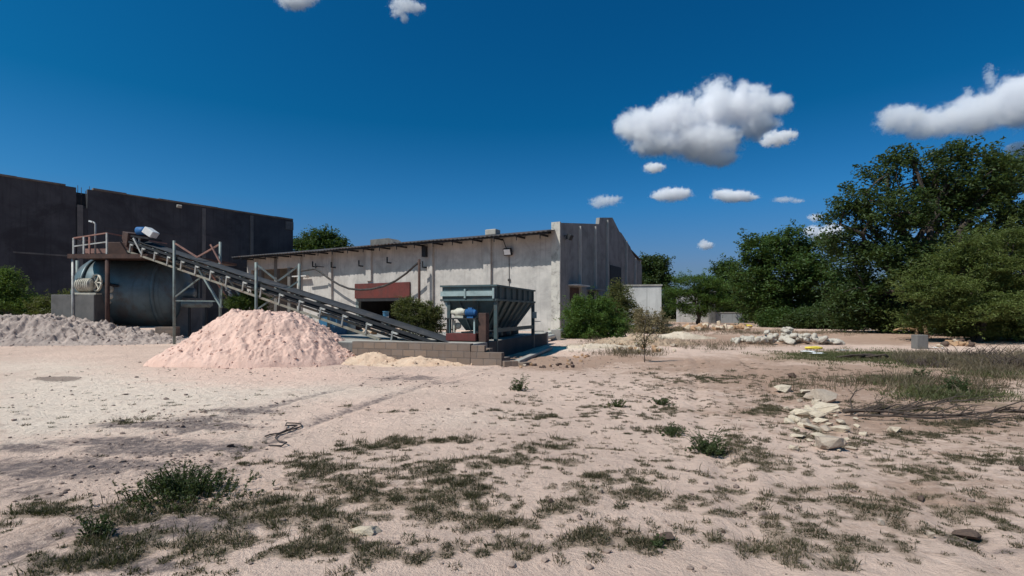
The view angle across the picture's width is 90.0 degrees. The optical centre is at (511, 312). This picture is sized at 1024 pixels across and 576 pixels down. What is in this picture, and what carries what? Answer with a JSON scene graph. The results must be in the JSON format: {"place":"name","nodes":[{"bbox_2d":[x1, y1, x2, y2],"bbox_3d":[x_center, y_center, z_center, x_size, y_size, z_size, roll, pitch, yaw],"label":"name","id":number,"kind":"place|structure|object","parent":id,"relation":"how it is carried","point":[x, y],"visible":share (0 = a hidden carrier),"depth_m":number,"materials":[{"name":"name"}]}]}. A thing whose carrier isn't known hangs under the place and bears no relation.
{"place":"outdoors","nodes":[
{"label":"outdoors","id":0,"kind":"place"},
{"bbox_2d":[0,319,1023,575],"bbox_3d":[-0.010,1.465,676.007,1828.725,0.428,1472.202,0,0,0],"label":"ground","id":1,"kind":"structure","parent":0,"point":[60,371],"depth_m":5.68,"materials":[{"name":"sand"}]},
{"bbox_2d":[0,265,43,315],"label":"bush","id":2,"kind":"object","parent":1,"relation":"on","point":[13,297],"visible":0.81,"depth_m":29.71,"materials":[{"name":"green plant"}]},
{"bbox_2d":[22,288,70,314],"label":"bush","id":3,"kind":"object","parent":1,"relation":"on","point":[42,305],"visible":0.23,"depth_m":28.55,"materials":[{"name":"green plant"}]},
{"bbox_2d":[51,295,113,323],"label":"plinth","id":4,"kind":"structure","parent":1,"relation":"on","point":[90,307],"depth_m":25.95,"materials":[{"name":"concrete"}]},
{"bbox_2d":[74,273,118,294],"bbox_3d":[-21.290,-1.452,26.314,1.791,1.092,0.720,0,0,-6],"label":"gear motor","id":5,"kind":"object","parent":4,"relation":"on","point":[86,284],"visible":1,"depth_m":26.08,"materials":[{"name":"metal"}]},
{"bbox_2d":[0,313,188,346],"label":"clay heap","id":6,"kind":"object","parent":1,"relation":"on","point":[47,329],"visible":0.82,"depth_m":24.27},
{"bbox_2d":[75,513,116,538],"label":"weed","id":7,"kind":"object","parent":1,"relation":"on","point":[97,526],"visible":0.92,"depth_m":3.64,"materials":[{"name":"plant"}]},
{"bbox_2d":[70,260,201,336],"bbox_3d":[-20.888,-0.718,28.392,6.398,4.535,3.840,0,0,-10],"label":"ball mill","id":8,"kind":"object","parent":1,"relation":"on","point":[141,294],"visible":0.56,"depth_m":27.13,"materials":[{"name":"paint"}]},
{"bbox_2d":[0,174,293,326],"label":"factory block","id":9,"kind":"structure","parent":1,"relation":"on","point":[43,224],"depth_m":44.07,"materials":[{"name":"paint"}]},
{"bbox_2d":[67,232,236,322],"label":"walkway","id":10,"kind":"structure","parent":1,"relation":"on","point":[115,251],"depth_m":25.95,"materials":[{"name":"metal"}]},
{"bbox_2d":[88,220,95,253],"bbox_3d":[-21.780,-3.838,26.600,0.349,1.867,0.140,0,0,0],"label":"lamp post","id":11,"kind":"object","parent":10,"relation":"on","point":[94,236],"visible":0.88,"depth_m":26.57,"materials":[{"name":"metal"}]},
{"bbox_2d":[155,327,179,336],"bbox_3d":[-17.216,1.150,25.600,1.000,0.850,0.400,0,0,0],"label":"wall stub","id":12,"kind":"object","parent":1,"relation":"on","point":[161,330],"depth_m":25.40,"materials":[{"name":"concrete"}]},
{"bbox_2d":[75,456,275,523],"bbox_3d":[-2.833,1.475,4.485,1.397,0.330,1.231,0,0,-23],"label":"weed","id":13,"kind":"object","parent":1,"relation":"on","point":[170,486],"visible":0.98,"depth_m":4.42,"materials":[{"name":"plant"}]},
{"bbox_2d":[181,301,212,336],"bbox_3d":[-16.914,0.426,27.486,1.520,2.147,0.400,0,0,-6],"label":"support frame","id":14,"kind":"object","parent":1,"relation":"on","point":[190,305],"visible":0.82,"depth_m":27.45,"materials":[{"name":"grey metal"}]},
{"bbox_2d":[222,288,273,311],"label":"bush","id":15,"kind":"object","parent":1,"relation":"on","point":[243,301],"visible":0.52,"depth_m":22.75,"materials":[{"name":"green plant"}]},
{"bbox_2d":[143,309,355,368],"bbox_3d":[-8.250,0.805,17.300,7.820,1.885,6.210,0,0,0],"label":"clay heap","id":16,"kind":"object","parent":1,"relation":"on","point":[239,338],"visible":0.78,"depth_m":15.62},
{"bbox_2d":[264,422,301,446],"bbox_3d":[-2.998,1.576,6.627,0.364,0.080,1.226,0,0,-13],"label":"rope","id":17,"kind":"object","parent":1,"relation":"on","point":[284,431],"visible":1,"depth_m":6.80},
{"bbox_2d":[121,227,463,343],"bbox_3d":[-10.818,-1.440,21.832,21.484,5.880,1.231,0,0,30],"label":"conveyor","id":18,"kind":"object","parent":1,"relation":"on","point":[139,238],"visible":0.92,"depth_m":21.30,"materials":[{"name":"metal"}]},
{"bbox_2d":[293,224,353,250],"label":"broadleaf tree","id":19,"kind":"object","parent":1,"relation":"on","point":[325,238],"visible":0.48,"depth_m":82.61,"materials":[{"name":"green plant"}]},
{"bbox_2d":[350,526,381,535],"bbox_3d":[-1.072,1.587,3.723,0.232,0.076,0.125,-5,-11,14],"label":"flat stone","id":20,"kind":"object","parent":1,"relation":"on","point":[369,530],"visible":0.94,"depth_m":3.68,"materials":[{"name":"stone"}]},
{"bbox_2d":[341,352,398,365],"bbox_3d":[-4.357,1.493,16.600,3.910,0.494,2.185,0,0,0],"label":"sand heap","id":21,"kind":"object","parent":1,"relation":"on","point":[370,358],"visible":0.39,"depth_m":16.11,"materials":[{"name":"sand"}]},
{"bbox_2d":[390,295,446,337],"bbox_3d":[-3.569,0.509,19.459,2.222,2.501,1.514,0,0,0],"label":"bush","id":22,"kind":"object","parent":1,"relation":"on","point":[429,316],"visible":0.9,"depth_m":19.29,"materials":[{"name":"green plant"}]},
{"bbox_2d":[366,356,471,366],"bbox_3d":[-2.632,1.546,15.950,4.370,0.402,1.725,0,0,0],"label":"sand heap","id":23,"kind":"object","parent":1,"relation":"on","point":[421,361],"visible":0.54,"depth_m":15.55,"materials":[{"name":"sand"}]},
{"bbox_2d":[418,259,420,301],"bbox_3d":[-7.061,-1.298,38.545,0.372,5.396,0.185,0,0,22],"label":"post","id":24,"kind":"object","parent":1,"relation":"on","point":[419,278],"visible":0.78,"depth_m":38.43,"materials":[{"name":"metal"}]},
{"bbox_2d":[301,262,417,290],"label":"overhead power cable","id":25,"kind":"object","parent":24,"relation":"hanging from","point":[382,286],"visible":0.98,"depth_m":41.35,"materials":[{"name":"rubber"}]},
{"bbox_2d":[338,341,509,365],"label":"block wall","id":26,"kind":"structure","parent":1,"relation":"on","point":[461,353],"depth_m":15.87,"materials":[{"name":"concrete"}]},
{"bbox_2d":[471,345,485,351],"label":"concrete block","id":27,"kind":"structure","parent":26,"relation":"on","point":[478,348],"depth_m":15.41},
{"bbox_2d":[232,218,641,331],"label":"factory shed","id":28,"kind":"structure","parent":1,"relation":"on","point":[551,266],"depth_m":39.44,"materials":[{"name":"paint"}]},
{"bbox_2d":[503,248,512,255],"bbox_3d":[-0.282,-4.215,35.689,0.620,0.524,0.417,0,0,29],"label":"floodlight","id":29,"kind":"object","parent":28,"relation":"attached to","point":[507,251],"visible":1,"depth_m":35.55,"materials":[{"name":"metal"}]},
{"bbox_2d":[564,233,573,240],"bbox_3d":[3.781,-5.054,34.398,0.615,0.444,0.500,0,0,29],"label":"floodlight","id":30,"kind":"object","parent":28,"relation":"attached to","point":[569,236],"visible":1,"depth_m":34.17,"materials":[{"name":"metal"}]},
{"bbox_2d":[570,287,578,301],"bbox_3d":[4.503,-1.215,36.326,0.027,1.030,2.021,0,0,29],"label":"window","id":31,"kind":"structure","parent":28,"relation":"in","point":[573,291],"depth_m":35.97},
{"bbox_2d":[610,265,620,309],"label":"door","id":32,"kind":"structure","parent":28,"relation":"in","point":[615,271],"depth_m":44.25,"materials":[{"name":"metal"}]},
{"bbox_2d":[338,332,547,356],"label":"platform","id":33,"kind":"structure","parent":1,"relation":"on","point":[508,345],"depth_m":19.48,"materials":[{"name":"concrete"}]},
{"bbox_2d":[318,314,347,334],"bbox_3d":[-7.850,0.578,22.491,1.030,0.985,0.890,0,0,18],"label":"tub","id":34,"kind":"object","parent":33,"relation":"on","point":[338,330],"visible":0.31,"depth_m":22.16,"materials":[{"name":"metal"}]},
{"bbox_2d":[347,320,355,333],"bbox_3d":[-7.337,0.715,23.200,0.494,0.710,0.494,0,0,-17],"label":"drum","id":35,"kind":"object","parent":33,"relation":"on","point":[351,326],"visible":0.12,"depth_m":23.00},
{"bbox_2d":[445,308,488,341],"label":"gear drive","id":36,"kind":"structure","parent":33,"relation":"on","point":[482,335],"depth_m":16.89,"materials":[{"name":"red paint"}]},
{"bbox_2d":[440,284,540,351],"bbox_3d":[-0.667,0.350,20.005,2.365,2.600,4.920,0,0,18],"label":"hopper","id":37,"kind":"object","parent":33,"relation":"on","point":[506,308],"visible":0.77,"depth_m":18.15,"materials":[{"name":"metal"}]},
{"bbox_2d":[0,354,1015,574],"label":"pebbles","id":38,"kind":"object","parent":1,"relation":"on","point":[511,564],"visible":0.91,"depth_m":5.50,"materials":[{"name":"stone"}]},
{"bbox_2d":[503,360,517,367],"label":"concrete block","id":39,"kind":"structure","parent":1,"relation":"on","point":[513,363],"depth_m":14.88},
{"bbox_2d":[508,373,529,390],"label":"weed","id":40,"kind":"object","parent":1,"relation":"on","point":[519,387],"visible":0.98,"depth_m":10.31,"materials":[{"name":"plant"}]},
{"bbox_2d":[516,347,551,361],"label":"kerb","id":41,"kind":"structure","parent":1,"relation":"on","point":[532,355],"depth_m":18.01,"materials":[{"name":"concrete"}]},
{"bbox_2d":[550,329,560,339],"bbox_3d":[2.261,1.197,26.600,0.500,0.600,0.400,0,0,0],"label":"concrete block","id":42,"kind":"object","parent":1,"relation":"on","point":[557,332],"depth_m":26.40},
{"bbox_2d":[555,343,627,347],"bbox_3d":[3.740,1.504,22.417,4.600,0.311,1.150,0,0,0],"label":"rubble heap","id":43,"kind":"object","parent":1,"relation":"on","point":[595,345],"visible":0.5,"depth_m":22.18,"materials":[{"name":"stone"}]},
{"bbox_2d":[548,286,635,338],"bbox_3d":[4.301,0.148,27.966,4.853,3.314,3.195,0,0,19],"label":"bush","id":44,"kind":"object","parent":1,"relation":"on","point":[601,320],"visible":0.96,"depth_m":27.59,"materials":[{"name":"green plant"}]},
{"bbox_2d":[599,398,630,407],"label":"weed","id":45,"kind":"object","parent":1,"relation":"on","point":[619,402],"visible":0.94,"depth_m":8.62,"materials":[{"name":"plant"}]},
{"bbox_2d":[603,277,644,330],"bbox_3d":[7.537,-0.384,34.049,3.656,3.913,2.497,0,0,0],"label":"bush","id":46,"kind":"object","parent":1,"relation":"on","point":[622,301],"visible":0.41,"depth_m":33.67,"materials":[{"name":"green plant"}]},
{"bbox_2d":[581,333,699,346],"bbox_3d":[6.008,1.301,24.031,5.980,0.670,2.760,0,0,0],"label":"rubble heap","id":47,"kind":"object","parent":1,"relation":"on","point":[629,339],"visible":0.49,"depth_m":23.56,"materials":[{"name":"stone"}]},
{"bbox_2d":[622,284,661,328],"bbox_3d":[9.435,-0.068,37.438,2.730,3.735,3.620,0,0,12],"label":"annex","id":48,"kind":"object","parent":1,"relation":"on","point":[647,296],"visible":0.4,"depth_m":35.63,"materials":[{"name":"paint"}]},
{"bbox_2d":[627,307,663,361],"bbox_3d":[4.298,0.717,16.279,1.153,1.842,0.725,0,0,0],"label":"sapling","id":49,"kind":"object","parent":1,"relation":"on","point":[644,343],"visible":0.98,"depth_m":16.25,"materials":[{"name":"green plant"}]},
{"bbox_2d":[628,305,684,333],"bbox_3d":[8.778,0.607,31.999,4.200,2.313,1.989,0,0,0],"label":"bush","id":50,"kind":"object","parent":1,"relation":"on","point":[657,318],"visible":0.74,"depth_m":31.77,"materials":[{"name":"green plant"}]},
{"bbox_2d":[639,251,676,295],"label":"broadleaf tree","id":51,"kind":"object","parent":1,"relation":"on","point":[655,268],"visible":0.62,"depth_m":76.89,"materials":[{"name":"green plant"}]},
{"bbox_2d":[650,533,667,548],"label":"weed","id":52,"kind":"object","parent":1,"relation":"on","point":[657,545],"visible":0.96,"depth_m":3.48,"materials":[{"name":"plant"}]},
{"bbox_2d":[646,398,674,406],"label":"weed","id":53,"kind":"object","parent":1,"relation":"on","point":[662,401],"visible":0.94,"depth_m":8.92,"materials":[{"name":"plant"}]},
{"bbox_2d":[659,532,673,539],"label":"stone","id":54,"kind":"object","parent":1,"relation":"on","point":[669,535],"visible":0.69,"depth_m":3.60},
{"bbox_2d":[655,421,683,437],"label":"weed","id":55,"kind":"object","parent":1,"relation":"on","point":[671,431],"visible":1,"depth_m":6.65,"materials":[{"name":"plant"}]},
{"bbox_2d":[661,283,692,318],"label":"broadleaf tree","id":56,"kind":"object","parent":1,"relation":"on","point":[663,309],"visible":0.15,"depth_m":93.72,"materials":[{"name":"green plant"}]},
{"bbox_2d":[657,331,716,338],"bbox_3d":[9.160,1.289,27.971,4.600,0.530,2.070,0,0,0],"label":"sand heap","id":57,"kind":"object","parent":1,"relation":"on","point":[681,334],"visible":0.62,"depth_m":27.55,"materials":[{"name":"sand"}]},
{"bbox_2d":[676,294,707,322],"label":"boundary wall","id":58,"kind":"structure","parent":1,"relation":"on","point":[686,318],"depth_m":66.00,"materials":[{"name":"concrete"}]},
{"bbox_2d":[661,267,738,323],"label":"acacia tree","id":59,"kind":"object","parent":1,"relation":"on","point":[703,284],"visible":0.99,"depth_m":54.51,"materials":[{"name":"green plant"}]},
{"bbox_2d":[683,426,731,457],"bbox_3d":[2.233,1.460,5.855,0.526,0.350,0.536,0,0,21],"label":"weed","id":60,"kind":"object","parent":1,"relation":"on","point":[711,448],"visible":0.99,"depth_m":5.78,"materials":[{"name":"plant"}]},
{"bbox_2d":[708,291,715,322],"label":"gate post","id":61,"kind":"object","parent":1,"relation":"on","point":[711,315],"visible":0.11,"depth_m":61.50,"materials":[{"name":"concrete"}]},
{"bbox_2d":[716,312,743,322],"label":"boundary wall","id":62,"kind":"structure","parent":1,"relation":"on","point":[729,317],"depth_m":62.00,"materials":[{"name":"concrete"}]},
{"bbox_2d":[707,253,762,322],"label":"broadleaf tree","id":63,"kind":"object","parent":1,"relation":"on","point":[721,267],"visible":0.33,"depth_m":63.01,"materials":[{"name":"green plant"}]},
{"bbox_2d":[747,305,790,327],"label":"shrub","id":64,"kind":"object","parent":1,"relation":"on","point":[762,318],"visible":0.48,"depth_m":43.79,"materials":[{"name":"green plant"}]},
{"bbox_2d":[774,384,790,391],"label":"rock","id":65,"kind":"object","parent":1,"relation":"on","point":[784,388],"visible":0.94,"depth_m":10.24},
{"bbox_2d":[759,305,812,327],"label":"shrub","id":66,"kind":"object","parent":1,"relation":"on","point":[776,323],"visible":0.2,"depth_m":42.95,"materials":[{"name":"green plant"}]},
{"bbox_2d":[784,417,793,423],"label":"rock","id":67,"kind":"object","parent":1,"relation":"on","point":[788,420],"visible":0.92,"depth_m":7.47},
{"bbox_2d":[784,337,795,344],"bbox_3d":[13.018,1.354,24.010,0.377,0.218,0.527,-33,31,-13],"label":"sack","id":68,"kind":"object","parent":1,"relation":"on","point":[787,340],"visible":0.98,"depth_m":23.92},
{"bbox_2d":[789,333,797,337],"bbox_3d":[13.224,1.089,24.046,0.366,0.232,0.282,-9,22,44],"label":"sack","id":69,"kind":"object","parent":68,"relation":"on","point":[793,335],"visible":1,"depth_m":23.97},
{"bbox_2d":[721,219,859,324],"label":"broadleaf tree","id":70,"kind":"object","parent":1,"relation":"on","point":[798,261],"visible":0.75,"depth_m":45.80,"materials":[{"name":"green plant"}]},
{"bbox_2d":[788,415,800,420],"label":"rock","id":71,"kind":"object","parent":1,"relation":"on","point":[793,417],"visible":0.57,"depth_m":7.68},
{"bbox_2d":[569,326,1023,396],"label":"dry grass","id":72,"kind":"structure","parent":1,"relation":"on","point":[975,364],"depth_m":14.85,"materials":[{"name":"plant"}]},
{"bbox_2d":[790,433,805,436],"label":"rock","id":73,"kind":"object","parent":1,"relation":"on","point":[795,435],"visible":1,"depth_m":6.55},
{"bbox_2d":[790,408,811,415],"bbox_3d":[4.611,1.603,8.151,0.237,0.141,0.290,10,-12,-43],"label":"rock","id":74,"kind":"object","parent":1,"relation":"on","point":[800,412],"visible":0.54,"depth_m":8.09,"materials":[{"name":"stone"}]},
{"bbox_2d":[777,306,827,328],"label":"shrub","id":75,"kind":"object","parent":1,"relation":"on","point":[799,320],"visible":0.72,"depth_m":39.62,"materials":[{"name":"green plant"}]},
{"bbox_2d":[798,418,811,423],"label":"rock","id":76,"kind":"object","parent":1,"relation":"on","point":[805,420],"visible":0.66,"depth_m":7.53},
{"bbox_2d":[803,392,813,399],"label":"rock","id":77,"kind":"object","parent":1,"relation":"on","point":[807,396],"visible":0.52,"depth_m":9.45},
{"bbox_2d":[803,423,820,430],"bbox_3d":[4.114,1.578,7.030,0.258,0.076,0.184,19,3,15],"label":"rock","id":78,"kind":"object","parent":1,"relation":"on","point":[811,426],"visible":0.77,"depth_m":7.01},
{"bbox_2d":[796,292,828,328],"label":"shrub","id":79,"kind":"object","parent":1,"relation":"on","point":[815,304],"visible":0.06,"depth_m":40.84,"materials":[{"name":"green plant"}]},
{"bbox_2d":[805,346,822,348],"bbox_3d":[12.905,1.515,21.889,0.724,0.135,0.426,0,0,0],"label":"plastic scrap","id":80,"kind":"object","parent":1,"relation":"on","point":[813,347],"visible":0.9,"depth_m":21.73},
{"bbox_2d":[811,432,823,435],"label":"rock","id":81,"kind":"object","parent":1,"relation":"on","point":[816,434],"visible":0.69,"depth_m":6.52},
{"bbox_2d":[809,411,826,417],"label":"rock","id":82,"kind":"object","parent":1,"relation":"on","point":[815,414],"visible":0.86,"depth_m":7.85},
{"bbox_2d":[812,417,828,422],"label":"rock","id":83,"kind":"object","parent":1,"relation":"on","point":[819,420],"visible":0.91,"depth_m":7.54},
{"bbox_2d":[818,335,827,343],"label":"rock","id":84,"kind":"object","parent":1,"relation":"on","point":[823,339],"visible":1,"depth_m":23.88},
{"bbox_2d":[810,389,836,402],"bbox_3d":[5.608,1.517,9.227,0.408,0.281,0.354,0,0,40],"label":"rock","id":85,"kind":"object","parent":1,"relation":"on","point":[826,396],"visible":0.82,"depth_m":9.15,"materials":[{"name":"stone"}]},
{"bbox_2d":[812,401,839,412],"bbox_3d":[5.102,1.591,8.437,0.443,0.137,0.415,-13,2,8],"label":"rock","id":86,"kind":"object","parent":1,"relation":"on","point":[824,407],"visible":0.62,"depth_m":8.30,"materials":[{"name":"stone"}]},
{"bbox_2d":[820,425,832,431],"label":"rock","id":87,"kind":"object","parent":1,"relation":"on","point":[825,428],"visible":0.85,"depth_m":6.98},
{"bbox_2d":[815,435,846,449],"bbox_3d":[3.717,1.519,5.961,0.320,0.173,0.254,-9,-10,18],"label":"rock","id":88,"kind":"object","parent":1,"relation":"on","point":[825,442],"visible":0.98,"depth_m":5.88,"materials":[{"name":"stone"}]},
{"bbox_2d":[809,304,860,328],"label":"shrub","id":89,"kind":"object","parent":1,"relation":"on","point":[819,325],"visible":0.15,"depth_m":38.75,"materials":[{"name":"green plant"}]},
{"bbox_2d":[830,425,850,432],"bbox_3d":[4.426,1.568,6.876,0.182,0.090,0.235,-6,-2,-24],"label":"rock","id":90,"kind":"object","parent":1,"relation":"on","point":[842,428],"visible":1,"depth_m":6.83,"materials":[{"name":"stone"}]},
{"bbox_2d":[845,388,864,414],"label":"dead branch","id":91,"kind":"object","parent":1,"relation":"on","point":[850,404],"visible":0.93,"depth_m":8.18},
{"bbox_2d":[836,353,887,357],"bbox_3d":[12.057,1.488,17.570,1.924,0.147,0.428,0,0,0],"label":"twig pile","id":92,"kind":"object","parent":1,"relation":"on","point":[864,355],"visible":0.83,"depth_m":17.46,"materials":[{"name":"wood"}]},
{"bbox_2d":[887,426,900,431],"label":"rock","id":93,"kind":"object","parent":1,"relation":"on","point":[895,429],"visible":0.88,"depth_m":6.88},
{"bbox_2d":[893,313,918,334],"bbox_3d":[21.367,0.935,27.677,1.254,2.156,0.401,0,0,12],"label":"broken timber","id":94,"kind":"object","parent":1,"relation":"on","point":[916,332],"visible":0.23,"depth_m":27.65,"materials":[{"name":"brown wood"}]},
{"bbox_2d":[808,134,1023,333],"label":"broadleaf tree","id":95,"kind":"object","parent":1,"relation":"on","point":[995,181],"visible":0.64,"depth_m":31.38,"materials":[{"name":"green plant"}]},
{"bbox_2d":[911,335,927,348],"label":"concrete block","id":96,"kind":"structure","parent":1,"relation":"on","point":[920,341],"depth_m":22.04,"materials":[{"name":"concrete"}]},
{"bbox_2d":[910,364,932,377],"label":"weed","id":97,"kind":"object","parent":1,"relation":"on","point":[916,372],"visible":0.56,"depth_m":12.34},
{"bbox_2d":[892,355,953,367],"bbox_3d":[12.311,1.441,15.250,1.283,0.387,1.523,0,0,0],"label":"twig pile","id":98,"kind":"object","parent":1,"relation":"on","point":[921,362],"visible":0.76,"depth_m":15.11,"materials":[{"name":"wood"}]},
{"bbox_2d":[847,391,1004,412],"bbox_3d":[6.832,1.447,8.506,3.452,0.238,1.009,0,0,-10],"label":"dead branch","id":99,"kind":"object","parent":1,"relation":"on","point":[883,410],"visible":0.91,"depth_m":8.23,"materials":[{"name":"wood"}]},
{"bbox_2d":[926,531,934,538],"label":"stone","id":100,"kind":"object","parent":1,"relation":"on","point":[930,535],"visible":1,"depth_m":3.60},
{"bbox_2d":[842,398,1023,415],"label":"dead branch","id":101,"kind":"object","parent":1,"relation":"on","point":[1006,408],"visible":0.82,"depth_m":7.69,"materials":[{"name":"wood"}]},
{"bbox_2d":[857,403,1023,424],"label":"dead branch","id":102,"kind":"object","parent":1,"relation":"on","point":[990,418],"visible":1,"depth_m":7.43,"materials":[{"name":"wood"}]},
{"bbox_2d":[875,208,1023,342],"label":"acacia tree","id":103,"kind":"object","parent":1,"relation":"on","point":[1003,313],"visible":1,"depth_m":24.95,"materials":[{"name":"green plant"}]},
{"bbox_2d":[936,370,974,392],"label":"weed","id":104,"kind":"object","parent":1,"relation":"on","point":[957,382],"visible":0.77,"depth_m":10.40,"materials":[{"name":"plant"}]},
{"bbox_2d":[919,295,999,335],"bbox_3d":[25.871,0.172,29.683,4.658,2.725,3.681,0,0,22],"label":"shrub","id":105,"kind":"object","parent":1,"relation":"on","point":[930,333],"visible":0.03,"depth_m":29.40,"materials":[{"name":"green plant"}]},
{"bbox_2d":[952,529,981,540],"bbox_3d":[3.259,1.598,3.668,0.126,0.082,0.152,2,-15,-39],"label":"stone","id":106,"kind":"object","parent":1,"relation":"on","point":[971,534],"visible":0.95,"depth_m":3.64,"materials":[{"name":"stone"}]},
{"bbox_2d":[929,341,1017,356],"bbox_3d":[15.897,1.304,17.721,2.388,0.670,1.824,0,0,19],"label":"twig pile","id":107,"kind":"object","parent":1,"relation":"on","point":[979,351],"visible":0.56,"depth_m":17.50,"materials":[{"name":"wood"}]},
{"bbox_2d":[956,347,1023,366],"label":"twig pile","id":108,"kind":"object","parent":1,"relation":"on","point":[1017,360],"visible":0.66,"depth_m":14.86,"materials":[{"name":"wood"}]},
{"bbox_3d":[11.850,1.318,24.050,0.344,0.167,0.373,3,23,-42],"label":"sack","id":109,"kind":"object","parent":1,"relation":"on","visible":0},
{"bbox_2d":[767,335,774,340],"bbox_3d":[12.135,1.200,24.034,0.288,0.286,0.386,-2,-2,-21],"label":"sack","id":110,"kind":"object","parent":109,"relation":"on","point":[771,337],"visible":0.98,"depth_m":23.93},
{"bbox_2d":[0,358,1023,575],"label":"short grass","id":111,"kind":"structure","parent":0,"point":[40,511],"depth_m":4.25,"materials":[{"name":"plant"}]},
{"bbox_2d":[0,0,1023,308],"label":"sky","id":112,"kind":"structure","parent":0,"point":[688,125],"materials":[{"name":"blue"}]},
{"bbox_2d":[739,346,1023,402],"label":"green grass","id":113,"kind":"structure","parent":0,"point":[922,395],"depth_m":12.75,"materials":[{"name":"plant"}]},
{"bbox_2d":[917,495,924,501],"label":"stone","id":114,"kind":"object","parent":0,"point":[921,498],"visible":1,"depth_m":4.41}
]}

